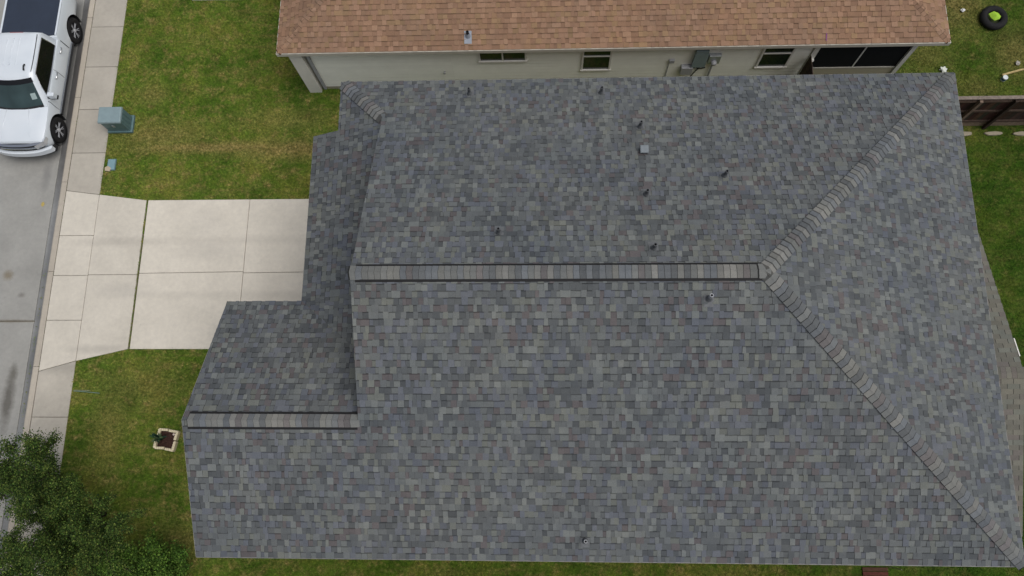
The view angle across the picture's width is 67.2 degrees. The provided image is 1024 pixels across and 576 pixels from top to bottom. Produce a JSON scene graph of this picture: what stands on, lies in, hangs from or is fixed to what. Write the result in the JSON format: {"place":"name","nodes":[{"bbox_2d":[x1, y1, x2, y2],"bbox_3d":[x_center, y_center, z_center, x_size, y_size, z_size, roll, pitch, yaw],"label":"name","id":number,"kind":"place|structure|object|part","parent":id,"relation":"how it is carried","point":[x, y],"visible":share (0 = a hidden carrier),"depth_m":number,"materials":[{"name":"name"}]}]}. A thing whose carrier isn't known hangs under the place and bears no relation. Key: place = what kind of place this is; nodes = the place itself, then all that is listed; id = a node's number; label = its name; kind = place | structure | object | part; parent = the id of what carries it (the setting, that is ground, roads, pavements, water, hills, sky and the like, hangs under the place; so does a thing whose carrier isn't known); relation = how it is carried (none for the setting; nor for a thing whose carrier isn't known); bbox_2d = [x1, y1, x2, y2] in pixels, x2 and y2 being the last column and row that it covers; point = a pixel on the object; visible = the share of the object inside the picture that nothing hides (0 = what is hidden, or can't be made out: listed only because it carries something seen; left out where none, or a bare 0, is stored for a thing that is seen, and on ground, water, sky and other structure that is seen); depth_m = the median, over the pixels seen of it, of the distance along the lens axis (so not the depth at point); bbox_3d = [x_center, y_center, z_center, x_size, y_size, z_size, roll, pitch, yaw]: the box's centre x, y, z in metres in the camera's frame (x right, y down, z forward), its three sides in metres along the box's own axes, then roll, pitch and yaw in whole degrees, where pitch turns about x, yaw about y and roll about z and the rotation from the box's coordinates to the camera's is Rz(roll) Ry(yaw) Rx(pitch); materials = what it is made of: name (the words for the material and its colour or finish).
{"place":"outdoors","nodes":[
{"label":"outdoors","id":0,"kind":"place"},
{"bbox_2d":[0,0,84,534],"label":"street","id":1,"kind":"structure","parent":0,"point":[27,186],"depth_m":24.83,"materials":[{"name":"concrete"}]},
{"bbox_2d":[0,0,82,156],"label":"pickup truck","id":2,"kind":"object","parent":1,"relation":"on","point":[39,39],"visible":1,"depth_m":24.79,"materials":[{"name":"white paint"}]},
{"bbox_3d":[-15.038,-7.125,24.753,0.145,0.498,1.801,0,76,2],"label":"side window","id":3,"kind":"part","parent":2,"relation":"part of","materials":[{"name":"black glass"}]},
{"bbox_2d":[10,0,126,575],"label":"sidewalk","id":4,"kind":"structure","parent":0,"point":[52,400],"depth_m":25.52,"materials":[{"name":"concrete"}]},
{"bbox_2d":[39,191,308,370],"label":"driveway","id":5,"kind":"structure","parent":0,"point":[202,263],"depth_m":24.35,"materials":[{"name":"concrete"}]},
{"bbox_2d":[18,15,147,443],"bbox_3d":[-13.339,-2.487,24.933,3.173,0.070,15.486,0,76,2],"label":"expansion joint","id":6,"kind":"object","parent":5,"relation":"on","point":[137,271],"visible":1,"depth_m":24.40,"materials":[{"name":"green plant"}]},
{"bbox_2d":[56,0,1023,575],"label":"lawn","id":7,"kind":"structure","parent":0,"point":[256,194],"depth_m":24.77,"materials":[{"name":"green plant"}]},
{"bbox_2d":[0,427,149,575],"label":"street tree","id":8,"kind":"object","parent":7,"relation":"on","point":[32,485],"visible":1,"depth_m":19.53,"materials":[{"name":"green plant"}]},
{"bbox_2d":[105,159,116,171],"bbox_3d":[-13.192,-4.030,25.331,0.339,0.115,0.439,0,76,2],"label":"meter box","id":9,"kind":"object","parent":7,"relation":"on","point":[110,166],"visible":1,"depth_m":25.28,"materials":[{"name":"green paint"}]},
{"bbox_2d":[97,107,135,133],"bbox_3d":[-13.009,-5.531,25.292,0.840,0.789,0.620,0,76,2],"label":"transformer box","id":10,"kind":"object","parent":7,"relation":"on","point":[116,119],"visible":1,"depth_m":25.00,"materials":[{"name":"green paint"}]},
{"bbox_2d":[80,522,192,575],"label":"tree","id":11,"kind":"object","parent":7,"relation":"on","point":[165,562],"visible":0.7,"depth_m":20.82,"materials":[{"name":"green plant"}]},
{"bbox_2d":[150,428,180,451],"bbox_3d":[-10.415,4.493,22.899,0.836,0.439,0.647,7,77,4],"label":"square planter","id":12,"kind":"object","parent":7,"relation":"on","point":[166,439],"visible":1,"depth_m":22.98,"materials":[{"name":"beige stone"}]},
{"bbox_2d":[181,72,1023,569],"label":"grey roof house","id":13,"kind":"structure","parent":7,"relation":"on","point":[703,320],"depth_m":16.47,"materials":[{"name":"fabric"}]},
{"bbox_2d":[276,0,950,92],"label":"tan roof house","id":14,"kind":"structure","parent":7,"relation":"on","point":[328,44],"depth_m":22.77,"materials":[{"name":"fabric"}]},
{"bbox_2d":[478,53,527,62],"bbox_3d":[-0.295,-7.098,23.499,1.520,0.722,0.081,0,76,2],"label":"window","id":15,"kind":"structure","parent":14,"relation":"in","point":[483,57],"depth_m":23.64,"materials":[{"name":"white paint"}]},
{"bbox_2d":[580,51,612,71],"bbox_3d":[2.600,-7.038,23.660,0.950,1.352,0.081,0,76,2],"label":"window","id":16,"kind":"structure","parent":14,"relation":"in","point":[596,60],"depth_m":23.82,"materials":[{"name":"white paint"}]},
{"bbox_2d":[754,48,796,68],"bbox_3d":[8.035,-7.057,23.425,0.990,1.352,0.081,0,76,2],"label":"window","id":17,"kind":"structure","parent":14,"relation":"in","point":[775,58],"depth_m":23.58,"materials":[{"name":"white paint"}]},
{"bbox_2d":[799,56,812,74],"bbox_3d":[9.071,-6.120,23.875,0.065,1.750,1.434,0,76,2],"label":"side fence","id":18,"kind":"object","parent":7,"relation":"on","point":[807,68],"visible":0.2,"depth_m":23.41,"materials":[{"name":"brown wood"}]},
{"bbox_2d":[964,132,971,135],"bbox_3d":[14.196,-4.858,24.285,0.586,0.075,0.146,0,76,2],"label":"flat stone","id":19,"kind":"object","parent":7,"relation":"on","point":[967,133],"visible":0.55,"depth_m":24.24,"materials":[{"name":"beige stone"}]},
{"bbox_2d":[958,95,1023,129],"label":"wooden fence","id":20,"kind":"object","parent":7,"relation":"on","point":[984,112],"visible":0.3,"depth_m":23.31,"materials":[{"name":"brown wood"}]},
{"bbox_2d":[983,131,1002,135],"bbox_3d":[15.150,-4.867,24.245,0.574,0.075,0.130,0,76,2],"label":"flat stone","id":21,"kind":"object","parent":7,"relation":"on","point":[993,133],"visible":1,"depth_m":24.21,"materials":[{"name":"beige stone"}]},
{"bbox_2d":[980,6,1007,29],"bbox_3d":[15.709,-8.811,25.108,0.866,0.229,0.866,0,76,2],"label":"old tyre","id":22,"kind":"object","parent":7,"relation":"on","point":[987,21],"visible":0.98,"depth_m":25.03,"materials":[{"name":"rubber"}]},
{"bbox_2d":[988,11,1000,20],"bbox_3d":[15.673,-8.829,24.967,0.264,0.123,0.312,-21,76,-3],"label":"lime scrap","id":23,"kind":"object","parent":22,"relation":"on","point":[994,15],"visible":1,"depth_m":24.95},
{"bbox_2d":[1000,75,1007,81],"bbox_3d":[15.735,-6.698,24.610,0.164,0.170,0.164,0,76,2],"label":"paint can","id":24,"kind":"object","parent":7,"relation":"on","point":[1004,78],"visible":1,"depth_m":24.54,"materials":[{"name":"white metal"}]},
{"bbox_2d":[1002,68,1023,75],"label":"long stick","id":25,"kind":"object","parent":7,"relation":"on","point":[1014,71],"visible":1,"depth_m":24.66,"materials":[{"name":"brown wood"}]},
{"bbox_2d":[1012,131,1023,135],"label":"flat stone","id":26,"kind":"object","parent":7,"relation":"on","point":[1020,133],"visible":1,"depth_m":24.18,"materials":[{"name":"beige stone"}]},
{"bbox_2d":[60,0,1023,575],"bbox_3d":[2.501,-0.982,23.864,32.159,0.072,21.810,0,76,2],"label":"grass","id":27,"kind":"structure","parent":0,"point":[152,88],"depth_m":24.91,"materials":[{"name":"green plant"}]},
{"bbox_2d":[939,66,946,72],"bbox_3d":[13.894,-7.038,24.803,0.237,0.100,0.218,0,76,2],"label":"plastic bag","id":28,"kind":"object","parent":27,"relation":"on","point":[944,69],"visible":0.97,"depth_m":24.77,"materials":[{"name":"white plastic"}]},
{"bbox_2d":[862,567,888,575],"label":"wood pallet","id":29,"kind":"object","parent":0,"point":[874,573],"visible":1,"depth_m":21.34,"materials":[{"name":"brown wood"}]},
{"label":"ground","id":30,"kind":"structure","parent":0,"visible":0},
{"bbox_2d":[0,0,89,573],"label":"gutter","id":31,"kind":"object","parent":30,"relation":"on","point":[51,231],"depth_m":24.87,"materials":[{"name":"concrete"}]},
{"bbox_2d":[1,0,95,571],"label":"kerb","id":32,"kind":"structure","parent":30,"relation":"on","point":[45,306],"depth_m":24.82,"materials":[{"name":"concrete"}]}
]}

